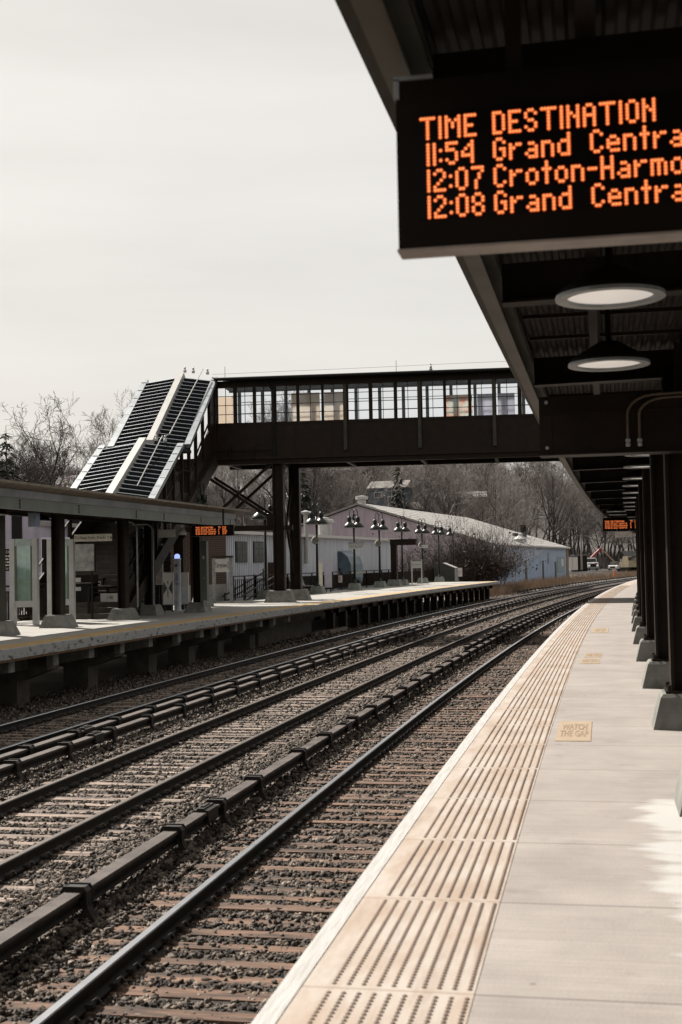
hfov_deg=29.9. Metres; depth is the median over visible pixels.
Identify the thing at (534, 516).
bare tree
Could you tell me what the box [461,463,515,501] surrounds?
bare tree
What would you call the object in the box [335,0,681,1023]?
platform
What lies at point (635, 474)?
canopy light
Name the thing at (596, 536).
bare tree
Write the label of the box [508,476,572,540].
bare tree
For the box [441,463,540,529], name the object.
bare tree
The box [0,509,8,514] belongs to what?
canopy light
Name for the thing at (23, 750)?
third rail
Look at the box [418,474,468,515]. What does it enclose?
bare tree
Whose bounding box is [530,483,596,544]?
bare tree
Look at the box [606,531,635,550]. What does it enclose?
bare tree
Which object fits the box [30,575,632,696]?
yard ground
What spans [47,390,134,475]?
bare tree
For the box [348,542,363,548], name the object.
station sign
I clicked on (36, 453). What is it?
bare tree
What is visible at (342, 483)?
bare tree
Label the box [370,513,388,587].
platform lamp
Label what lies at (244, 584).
stair railing
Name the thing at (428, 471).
bare tree
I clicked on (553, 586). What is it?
third rail
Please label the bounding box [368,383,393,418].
window
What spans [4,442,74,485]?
bare tree
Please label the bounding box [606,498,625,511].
canopy light
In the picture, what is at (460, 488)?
bare tree
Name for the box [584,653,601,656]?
floor sticker
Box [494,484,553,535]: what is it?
bare tree
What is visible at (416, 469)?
bare tree
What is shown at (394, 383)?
window
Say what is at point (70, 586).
map kiosk
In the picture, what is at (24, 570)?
map kiosk
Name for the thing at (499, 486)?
bare tree
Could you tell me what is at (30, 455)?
bare tree
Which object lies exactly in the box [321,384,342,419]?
window
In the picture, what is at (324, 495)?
bare tree
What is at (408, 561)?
bush
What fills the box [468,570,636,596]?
dry grass
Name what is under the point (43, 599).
platform railing
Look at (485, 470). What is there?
bare tree
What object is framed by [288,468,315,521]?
tree
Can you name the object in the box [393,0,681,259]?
departure board
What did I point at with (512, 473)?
bare tree
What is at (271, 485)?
bare tree
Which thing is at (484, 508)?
bare tree
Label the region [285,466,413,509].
bare tree
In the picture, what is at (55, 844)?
railway track
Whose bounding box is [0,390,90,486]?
bare tree
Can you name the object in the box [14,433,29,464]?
bare tree
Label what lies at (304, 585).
platform bench
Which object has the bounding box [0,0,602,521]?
sky
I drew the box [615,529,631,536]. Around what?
hanging sign
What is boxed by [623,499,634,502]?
canopy light
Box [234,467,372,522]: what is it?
bare tree
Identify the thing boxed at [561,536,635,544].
overhead wire
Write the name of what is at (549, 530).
bare tree
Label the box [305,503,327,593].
platform lamp
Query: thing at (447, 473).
bare tree
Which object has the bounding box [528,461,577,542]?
bare tree
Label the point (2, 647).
tactile strip
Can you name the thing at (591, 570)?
ground
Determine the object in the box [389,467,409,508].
conifer
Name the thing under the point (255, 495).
bare tree
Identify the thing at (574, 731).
floor sticker
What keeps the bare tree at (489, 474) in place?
on the ground at (591, 570)
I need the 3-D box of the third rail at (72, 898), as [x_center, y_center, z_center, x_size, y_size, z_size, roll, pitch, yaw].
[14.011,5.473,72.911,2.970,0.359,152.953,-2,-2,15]
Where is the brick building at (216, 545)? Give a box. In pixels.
[171,525,227,605]
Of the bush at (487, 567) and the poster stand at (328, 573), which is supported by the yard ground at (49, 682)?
the bush at (487, 567)
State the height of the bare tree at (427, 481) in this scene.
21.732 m
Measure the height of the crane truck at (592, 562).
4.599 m
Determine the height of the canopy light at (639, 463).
0.506 m
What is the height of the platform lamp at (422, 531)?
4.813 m
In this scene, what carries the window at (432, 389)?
in the footbridge
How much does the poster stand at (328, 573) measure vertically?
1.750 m
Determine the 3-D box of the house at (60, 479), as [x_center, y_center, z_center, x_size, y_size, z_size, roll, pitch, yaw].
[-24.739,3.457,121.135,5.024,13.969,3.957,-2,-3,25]
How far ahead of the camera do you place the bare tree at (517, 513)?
229.49 m
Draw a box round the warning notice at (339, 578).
[338,575,341,582]
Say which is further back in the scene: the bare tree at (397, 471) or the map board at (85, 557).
the bare tree at (397, 471)
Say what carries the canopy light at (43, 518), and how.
attached to the platform at (58, 505)
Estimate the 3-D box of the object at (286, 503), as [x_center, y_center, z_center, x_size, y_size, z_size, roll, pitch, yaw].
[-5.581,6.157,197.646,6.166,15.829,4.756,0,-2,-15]
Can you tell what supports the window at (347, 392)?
in the footbridge
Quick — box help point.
[173,554,180,610]
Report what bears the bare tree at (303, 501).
on the ground at (591, 570)
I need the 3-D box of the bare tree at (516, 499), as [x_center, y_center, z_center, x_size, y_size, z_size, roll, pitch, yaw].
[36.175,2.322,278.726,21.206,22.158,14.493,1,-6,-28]
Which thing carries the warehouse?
on the yard ground at (49, 682)
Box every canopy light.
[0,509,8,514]
[40,514,50,520]
[555,246,665,309]
[568,309,649,371]
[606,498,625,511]
[608,504,626,514]
[622,480,637,486]
[622,487,637,493]
[623,457,649,468]
[623,469,641,479]
[623,494,635,498]
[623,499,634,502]
[624,503,634,506]
[625,455,648,456]
[627,512,634,517]
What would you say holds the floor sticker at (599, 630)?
on the platform at (595, 428)
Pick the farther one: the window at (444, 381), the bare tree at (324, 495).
the bare tree at (324, 495)
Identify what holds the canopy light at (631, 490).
attached to the platform at (595, 428)
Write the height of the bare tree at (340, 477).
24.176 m
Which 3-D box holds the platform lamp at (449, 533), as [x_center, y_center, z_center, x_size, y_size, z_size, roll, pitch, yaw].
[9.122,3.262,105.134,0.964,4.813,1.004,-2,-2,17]
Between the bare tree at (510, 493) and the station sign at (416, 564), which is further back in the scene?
the bare tree at (510, 493)
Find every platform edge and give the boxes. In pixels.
[0,581,499,660]
[251,579,636,1023]
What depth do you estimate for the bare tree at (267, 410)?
266.26 m
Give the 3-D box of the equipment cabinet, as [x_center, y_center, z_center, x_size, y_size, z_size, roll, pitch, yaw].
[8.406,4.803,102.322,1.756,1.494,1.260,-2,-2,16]
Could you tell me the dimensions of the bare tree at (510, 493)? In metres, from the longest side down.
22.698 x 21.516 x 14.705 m
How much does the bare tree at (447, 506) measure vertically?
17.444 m
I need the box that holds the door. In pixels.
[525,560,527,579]
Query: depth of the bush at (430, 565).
111.62 m
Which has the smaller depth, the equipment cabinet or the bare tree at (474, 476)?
the equipment cabinet
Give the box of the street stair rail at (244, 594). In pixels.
[222,569,273,600]
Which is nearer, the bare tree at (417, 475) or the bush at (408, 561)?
the bush at (408, 561)
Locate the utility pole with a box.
[580,534,582,569]
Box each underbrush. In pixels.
[0,456,626,569]
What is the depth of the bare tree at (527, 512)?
333.39 m
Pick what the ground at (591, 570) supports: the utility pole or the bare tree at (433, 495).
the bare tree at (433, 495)
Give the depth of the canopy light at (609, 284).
6.54 m
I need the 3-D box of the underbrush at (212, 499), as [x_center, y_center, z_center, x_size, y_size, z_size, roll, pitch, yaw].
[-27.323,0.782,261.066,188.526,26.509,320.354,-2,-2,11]
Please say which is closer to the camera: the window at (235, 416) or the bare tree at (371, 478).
the window at (235, 416)
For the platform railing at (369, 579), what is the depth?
82.13 m
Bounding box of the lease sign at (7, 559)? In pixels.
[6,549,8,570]
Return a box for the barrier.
[87,586,116,613]
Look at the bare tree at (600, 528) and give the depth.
349.49 m
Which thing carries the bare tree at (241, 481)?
on the ground at (591, 570)
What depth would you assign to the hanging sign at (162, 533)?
40.92 m
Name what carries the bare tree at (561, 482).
on the ground at (591, 570)
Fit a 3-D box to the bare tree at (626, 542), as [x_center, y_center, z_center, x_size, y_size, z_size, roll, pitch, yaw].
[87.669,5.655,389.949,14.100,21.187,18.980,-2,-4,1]
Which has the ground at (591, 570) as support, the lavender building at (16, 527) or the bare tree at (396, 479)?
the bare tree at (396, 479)
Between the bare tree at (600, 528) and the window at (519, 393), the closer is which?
the window at (519, 393)
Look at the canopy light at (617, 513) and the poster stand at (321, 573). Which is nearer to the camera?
the canopy light at (617, 513)
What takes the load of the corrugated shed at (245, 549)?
on the yard ground at (49, 682)
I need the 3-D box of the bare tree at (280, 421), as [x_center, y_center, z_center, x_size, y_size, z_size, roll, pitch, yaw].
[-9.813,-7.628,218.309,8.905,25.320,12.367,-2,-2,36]
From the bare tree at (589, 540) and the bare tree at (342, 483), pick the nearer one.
the bare tree at (342, 483)
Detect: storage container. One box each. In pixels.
[569,557,577,571]
[570,555,586,571]
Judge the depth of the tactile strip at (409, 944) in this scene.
6.04 m
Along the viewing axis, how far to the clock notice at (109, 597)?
39.99 m
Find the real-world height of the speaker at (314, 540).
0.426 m
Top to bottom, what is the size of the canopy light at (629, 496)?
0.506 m
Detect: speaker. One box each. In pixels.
[28,513,39,526]
[311,536,318,543]
[375,540,380,546]
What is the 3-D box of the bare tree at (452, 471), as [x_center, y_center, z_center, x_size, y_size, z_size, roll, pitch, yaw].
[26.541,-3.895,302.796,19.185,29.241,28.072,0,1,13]
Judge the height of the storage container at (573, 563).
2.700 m
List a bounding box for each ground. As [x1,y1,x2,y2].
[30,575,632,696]
[33,514,635,696]
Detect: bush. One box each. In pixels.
[7,570,39,620]
[372,513,548,590]
[386,494,574,586]
[398,536,465,582]
[404,541,478,582]
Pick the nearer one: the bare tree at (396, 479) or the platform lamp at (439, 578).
the platform lamp at (439, 578)
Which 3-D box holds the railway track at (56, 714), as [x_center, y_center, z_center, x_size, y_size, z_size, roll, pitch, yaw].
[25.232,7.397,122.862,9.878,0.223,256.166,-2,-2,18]
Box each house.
[55,475,78,487]
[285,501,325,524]
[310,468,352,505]
[366,480,414,509]
[408,502,422,510]
[455,491,486,520]
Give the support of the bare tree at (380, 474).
on the ground at (591, 570)
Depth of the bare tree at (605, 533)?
346.35 m
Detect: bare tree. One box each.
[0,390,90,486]
[3,418,96,485]
[3,442,61,482]
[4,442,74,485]
[8,436,87,486]
[11,431,29,460]
[13,448,84,481]
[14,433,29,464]
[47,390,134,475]
[207,466,248,504]
[219,466,262,522]
[223,470,253,501]
[233,391,306,531]
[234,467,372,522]
[242,469,268,490]
[242,469,271,520]
[243,483,271,524]
[247,469,312,498]
[252,399,280,421]
[257,398,291,480]
[261,468,356,531]
[262,468,317,504]
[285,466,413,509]
[302,468,349,518]
[304,467,359,517]
[307,419,359,502]
[307,467,395,506]
[311,467,372,493]
[311,467,385,514]
[314,466,435,506]
[348,466,407,502]
[354,466,384,501]
[356,467,384,492]
[358,465,424,489]
[359,465,432,504]
[360,466,389,502]
[375,472,418,500]
[386,464,477,514]
[389,465,438,501]
[403,470,446,513]
[404,464,458,508]
[406,465,448,512]
[415,464,468,501]
[416,465,498,523]
[417,492,472,518]
[418,464,473,509]
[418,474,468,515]
[419,471,481,520]
[424,464,475,490]
[428,470,528,526]
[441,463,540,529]
[446,464,487,491]
[447,468,541,525]
[453,463,514,507]
[453,463,538,529]
[458,464,550,526]
[459,464,489,523]
[461,463,515,490]
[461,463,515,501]
[464,490,504,525]
[465,463,505,496]
[486,468,545,530]
[488,476,535,528]
[491,495,545,535]
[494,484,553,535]
[497,466,541,512]
[499,463,525,512]
[504,461,563,533]
[506,496,554,536]
[507,462,552,529]
[508,464,571,539]
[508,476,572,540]
[509,462,614,543]
[512,480,547,536]
[516,461,596,535]
[518,462,558,534]
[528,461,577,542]
[528,466,582,541]
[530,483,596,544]
[538,481,599,544]
[544,516,586,552]
[550,461,570,541]
[555,478,598,554]
[555,485,592,554]
[555,486,584,556]
[557,504,598,551]
[558,480,591,554]
[566,510,622,559]
[567,510,594,554]
[578,494,606,562]
[579,508,610,559]
[582,500,599,554]
[585,499,617,563]
[592,511,635,547]
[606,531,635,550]
[610,535,635,550]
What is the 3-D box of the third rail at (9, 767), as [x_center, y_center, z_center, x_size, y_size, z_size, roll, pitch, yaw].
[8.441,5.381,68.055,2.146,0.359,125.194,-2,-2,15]
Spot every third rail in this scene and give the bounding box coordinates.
[0,585,588,766]
[0,585,593,779]
[0,590,606,962]
[463,589,608,649]
[517,576,636,593]
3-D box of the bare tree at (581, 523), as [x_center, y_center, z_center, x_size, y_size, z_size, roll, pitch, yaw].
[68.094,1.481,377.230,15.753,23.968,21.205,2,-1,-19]
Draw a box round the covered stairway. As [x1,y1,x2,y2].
[19,367,217,620]
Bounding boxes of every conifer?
[0,431,20,480]
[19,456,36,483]
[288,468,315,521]
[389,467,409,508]
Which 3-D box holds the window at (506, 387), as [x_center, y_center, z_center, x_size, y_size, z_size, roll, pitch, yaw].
[6.721,-4.732,52.449,1.040,1.490,0.140,-1,-2,6]
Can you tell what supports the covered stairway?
on the platform at (58, 505)
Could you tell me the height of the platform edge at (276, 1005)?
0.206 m
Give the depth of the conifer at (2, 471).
112.39 m
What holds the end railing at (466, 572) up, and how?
attached to the platform railing at (369, 579)
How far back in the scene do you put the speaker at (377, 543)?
81.76 m
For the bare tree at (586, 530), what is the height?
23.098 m
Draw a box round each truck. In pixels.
[587,548,614,569]
[617,556,636,571]
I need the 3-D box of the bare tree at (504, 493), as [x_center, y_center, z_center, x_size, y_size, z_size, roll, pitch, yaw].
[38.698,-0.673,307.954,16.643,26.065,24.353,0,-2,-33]
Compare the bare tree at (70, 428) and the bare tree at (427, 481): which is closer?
the bare tree at (70, 428)
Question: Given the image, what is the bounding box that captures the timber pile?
[311,626,347,635]
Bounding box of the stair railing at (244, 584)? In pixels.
[233,574,273,600]
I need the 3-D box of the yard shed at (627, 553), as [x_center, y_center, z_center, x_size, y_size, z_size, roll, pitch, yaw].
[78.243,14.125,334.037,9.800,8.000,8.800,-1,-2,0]
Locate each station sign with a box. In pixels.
[211,556,232,602]
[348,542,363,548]
[411,559,422,583]
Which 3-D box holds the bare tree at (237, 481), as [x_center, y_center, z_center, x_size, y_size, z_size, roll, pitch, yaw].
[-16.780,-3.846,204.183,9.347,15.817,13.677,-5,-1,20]
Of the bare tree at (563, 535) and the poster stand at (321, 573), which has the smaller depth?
the poster stand at (321, 573)
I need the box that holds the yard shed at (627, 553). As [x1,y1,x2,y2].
[618,551,635,561]
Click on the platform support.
(80, 667)
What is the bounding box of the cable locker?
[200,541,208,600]
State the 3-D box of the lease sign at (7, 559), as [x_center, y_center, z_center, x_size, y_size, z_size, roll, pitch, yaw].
[-14.979,2.141,57.017,1.060,0.980,0.066,-1,-2,3]
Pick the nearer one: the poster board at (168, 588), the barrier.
the barrier
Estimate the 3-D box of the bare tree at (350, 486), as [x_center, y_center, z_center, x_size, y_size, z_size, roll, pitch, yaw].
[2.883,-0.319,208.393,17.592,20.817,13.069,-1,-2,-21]
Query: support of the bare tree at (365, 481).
on the ground at (591, 570)
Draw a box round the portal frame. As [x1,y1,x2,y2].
[387,539,417,585]
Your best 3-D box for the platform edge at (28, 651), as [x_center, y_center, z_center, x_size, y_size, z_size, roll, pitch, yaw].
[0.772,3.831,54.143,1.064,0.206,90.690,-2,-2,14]
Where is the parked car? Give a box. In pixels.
[608,562,619,570]
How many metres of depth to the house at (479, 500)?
261.89 m
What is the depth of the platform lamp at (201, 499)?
49.45 m
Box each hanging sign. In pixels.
[71,534,114,541]
[158,522,174,537]
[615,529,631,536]
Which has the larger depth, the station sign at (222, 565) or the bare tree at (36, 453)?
the bare tree at (36, 453)
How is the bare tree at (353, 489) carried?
on the ground at (591, 570)
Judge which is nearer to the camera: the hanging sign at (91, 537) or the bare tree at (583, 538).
the hanging sign at (91, 537)
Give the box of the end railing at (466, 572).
[458,567,473,579]
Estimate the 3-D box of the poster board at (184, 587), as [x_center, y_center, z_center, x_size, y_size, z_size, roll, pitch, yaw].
[-5.638,2.852,46.086,0.300,1.350,0.066,-2,-2,13]
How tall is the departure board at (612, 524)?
1.078 m
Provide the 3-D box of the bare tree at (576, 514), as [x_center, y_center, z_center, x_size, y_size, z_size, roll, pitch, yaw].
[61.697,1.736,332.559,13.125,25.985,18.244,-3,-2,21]
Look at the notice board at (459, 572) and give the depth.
103.32 m
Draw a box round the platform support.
[0,584,498,705]
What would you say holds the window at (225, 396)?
in the footbridge
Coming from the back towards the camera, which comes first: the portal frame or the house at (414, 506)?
the house at (414, 506)
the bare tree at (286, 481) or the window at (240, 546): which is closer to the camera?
the window at (240, 546)
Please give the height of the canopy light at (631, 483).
0.506 m
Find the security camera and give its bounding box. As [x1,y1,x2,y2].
[177,524,186,538]
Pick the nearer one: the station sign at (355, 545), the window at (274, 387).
the window at (274, 387)
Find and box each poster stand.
[318,562,322,585]
[324,560,331,591]
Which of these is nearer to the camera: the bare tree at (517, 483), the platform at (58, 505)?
the platform at (58, 505)
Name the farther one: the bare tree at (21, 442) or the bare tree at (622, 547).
the bare tree at (622, 547)
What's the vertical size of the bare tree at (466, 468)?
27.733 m
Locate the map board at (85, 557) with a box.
[75,543,95,618]
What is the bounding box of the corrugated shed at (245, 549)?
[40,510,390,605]
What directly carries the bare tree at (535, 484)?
on the ground at (591, 570)
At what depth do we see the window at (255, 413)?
53.50 m
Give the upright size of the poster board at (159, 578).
2.350 m
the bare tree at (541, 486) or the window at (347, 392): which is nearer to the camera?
the window at (347, 392)
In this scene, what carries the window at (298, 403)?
in the footbridge
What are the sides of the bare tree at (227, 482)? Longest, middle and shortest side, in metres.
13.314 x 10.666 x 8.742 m
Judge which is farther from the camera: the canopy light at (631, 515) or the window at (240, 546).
the window at (240, 546)
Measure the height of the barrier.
0.975 m
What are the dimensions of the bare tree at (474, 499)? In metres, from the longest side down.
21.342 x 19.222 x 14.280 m
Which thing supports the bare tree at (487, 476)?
on the ground at (591, 570)
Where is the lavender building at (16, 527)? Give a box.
[5,515,78,620]
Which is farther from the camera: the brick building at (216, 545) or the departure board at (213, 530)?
the brick building at (216, 545)
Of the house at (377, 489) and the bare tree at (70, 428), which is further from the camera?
the house at (377, 489)
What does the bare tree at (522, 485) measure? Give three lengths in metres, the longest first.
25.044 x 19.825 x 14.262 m
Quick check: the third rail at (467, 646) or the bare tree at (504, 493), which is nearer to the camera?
the third rail at (467, 646)
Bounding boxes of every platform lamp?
[192,482,214,606]
[251,495,273,598]
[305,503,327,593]
[343,509,363,589]
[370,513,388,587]
[393,516,410,584]
[414,518,429,583]
[431,521,445,581]
[446,522,458,580]
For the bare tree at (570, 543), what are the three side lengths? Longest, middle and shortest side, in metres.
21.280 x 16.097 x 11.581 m
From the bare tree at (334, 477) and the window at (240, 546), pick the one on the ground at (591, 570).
the bare tree at (334, 477)
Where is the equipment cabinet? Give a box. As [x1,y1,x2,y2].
[433,563,457,580]
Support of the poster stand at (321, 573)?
on the platform at (58, 505)
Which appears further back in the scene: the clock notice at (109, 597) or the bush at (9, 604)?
the bush at (9, 604)
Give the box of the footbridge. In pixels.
[185,361,559,602]
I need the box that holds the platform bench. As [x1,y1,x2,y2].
[288,576,313,593]
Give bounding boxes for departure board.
[191,509,233,536]
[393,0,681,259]
[602,515,634,531]
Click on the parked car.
(613, 565)
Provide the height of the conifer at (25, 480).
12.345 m
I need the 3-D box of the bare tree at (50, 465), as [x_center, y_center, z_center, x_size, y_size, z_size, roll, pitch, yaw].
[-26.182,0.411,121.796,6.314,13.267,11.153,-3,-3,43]
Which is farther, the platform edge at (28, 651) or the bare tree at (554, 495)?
the bare tree at (554, 495)
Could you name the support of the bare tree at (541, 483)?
on the ground at (591, 570)
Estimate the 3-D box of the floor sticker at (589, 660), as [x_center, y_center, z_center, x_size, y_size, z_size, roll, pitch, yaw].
[3.771,2.257,19.371,0.290,0.006,1.000,-2,-2,12]
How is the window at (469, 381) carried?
in the footbridge
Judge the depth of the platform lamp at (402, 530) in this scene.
88.02 m
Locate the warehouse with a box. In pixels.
[301,496,570,585]
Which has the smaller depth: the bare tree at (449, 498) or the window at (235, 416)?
the window at (235, 416)
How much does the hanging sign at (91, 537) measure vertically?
0.200 m
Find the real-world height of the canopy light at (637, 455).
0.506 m
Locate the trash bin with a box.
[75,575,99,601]
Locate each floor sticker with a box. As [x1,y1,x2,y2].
[555,721,591,740]
[579,658,599,663]
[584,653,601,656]
[591,628,608,632]
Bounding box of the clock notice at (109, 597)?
[100,593,117,601]
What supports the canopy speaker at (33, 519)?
hanging from the platform at (58, 505)
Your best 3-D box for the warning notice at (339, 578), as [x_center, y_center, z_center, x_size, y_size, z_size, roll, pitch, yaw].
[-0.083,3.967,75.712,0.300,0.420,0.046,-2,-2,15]
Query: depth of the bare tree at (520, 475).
296.42 m
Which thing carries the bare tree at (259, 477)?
on the ground at (591, 570)
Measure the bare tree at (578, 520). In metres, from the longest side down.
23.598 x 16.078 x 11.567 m
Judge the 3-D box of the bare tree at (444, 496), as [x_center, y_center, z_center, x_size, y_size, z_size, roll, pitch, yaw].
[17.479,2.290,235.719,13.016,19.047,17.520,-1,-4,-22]
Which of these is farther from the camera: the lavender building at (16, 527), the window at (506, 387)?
the lavender building at (16, 527)
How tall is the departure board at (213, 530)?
0.908 m
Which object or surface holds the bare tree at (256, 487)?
on the ground at (591, 570)
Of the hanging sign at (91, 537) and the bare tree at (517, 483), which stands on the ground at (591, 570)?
the bare tree at (517, 483)
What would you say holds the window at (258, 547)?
in the corrugated shed at (245, 549)
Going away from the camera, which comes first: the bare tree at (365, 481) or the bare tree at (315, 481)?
the bare tree at (315, 481)
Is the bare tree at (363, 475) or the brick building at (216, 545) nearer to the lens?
the brick building at (216, 545)
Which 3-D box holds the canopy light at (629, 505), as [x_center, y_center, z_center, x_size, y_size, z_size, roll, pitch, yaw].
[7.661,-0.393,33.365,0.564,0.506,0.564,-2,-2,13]
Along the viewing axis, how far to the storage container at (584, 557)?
238.08 m
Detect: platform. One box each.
[0,479,491,663]
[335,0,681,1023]
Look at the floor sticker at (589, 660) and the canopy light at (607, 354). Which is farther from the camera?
the floor sticker at (589, 660)
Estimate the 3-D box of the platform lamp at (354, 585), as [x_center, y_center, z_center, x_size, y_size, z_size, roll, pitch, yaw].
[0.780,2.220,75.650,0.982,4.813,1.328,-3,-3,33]
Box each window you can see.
[217,388,232,423]
[233,387,252,422]
[235,541,246,562]
[252,387,270,421]
[252,541,263,561]
[271,386,295,421]
[296,385,320,420]
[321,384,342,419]
[346,384,365,418]
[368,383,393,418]
[393,382,416,417]
[420,381,442,416]
[443,380,467,415]
[468,379,491,415]
[495,378,517,414]
[517,384,532,413]
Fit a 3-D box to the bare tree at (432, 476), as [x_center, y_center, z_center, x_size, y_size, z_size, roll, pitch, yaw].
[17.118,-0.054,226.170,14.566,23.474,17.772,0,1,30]
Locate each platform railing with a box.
[6,584,46,619]
[273,568,433,590]
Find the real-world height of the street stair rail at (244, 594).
1.516 m
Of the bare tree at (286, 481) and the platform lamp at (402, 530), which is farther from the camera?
the bare tree at (286, 481)
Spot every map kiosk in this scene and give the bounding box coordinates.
[9,539,39,624]
[47,539,75,619]
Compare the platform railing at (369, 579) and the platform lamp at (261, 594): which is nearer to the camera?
the platform lamp at (261, 594)
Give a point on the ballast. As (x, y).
(50, 953)
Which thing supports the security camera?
hanging from the platform at (58, 505)
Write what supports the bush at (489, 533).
on the yard ground at (49, 682)
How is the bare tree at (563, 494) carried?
on the ground at (591, 570)
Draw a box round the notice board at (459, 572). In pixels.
[458,568,461,576]
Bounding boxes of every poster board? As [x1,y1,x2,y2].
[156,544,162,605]
[163,572,173,611]
[181,572,188,609]
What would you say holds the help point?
on the platform at (58, 505)
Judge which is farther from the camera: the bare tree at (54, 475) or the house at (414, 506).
the house at (414, 506)
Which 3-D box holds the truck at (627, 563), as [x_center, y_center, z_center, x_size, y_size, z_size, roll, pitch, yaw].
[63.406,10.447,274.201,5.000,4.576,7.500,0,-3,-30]
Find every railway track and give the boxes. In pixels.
[0,578,636,754]
[0,582,625,911]
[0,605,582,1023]
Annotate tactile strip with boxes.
[0,581,494,649]
[277,580,636,1023]
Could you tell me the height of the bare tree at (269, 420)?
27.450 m
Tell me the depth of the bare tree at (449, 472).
263.99 m
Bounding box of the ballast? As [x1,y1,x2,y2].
[0,593,594,1023]
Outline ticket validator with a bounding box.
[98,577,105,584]

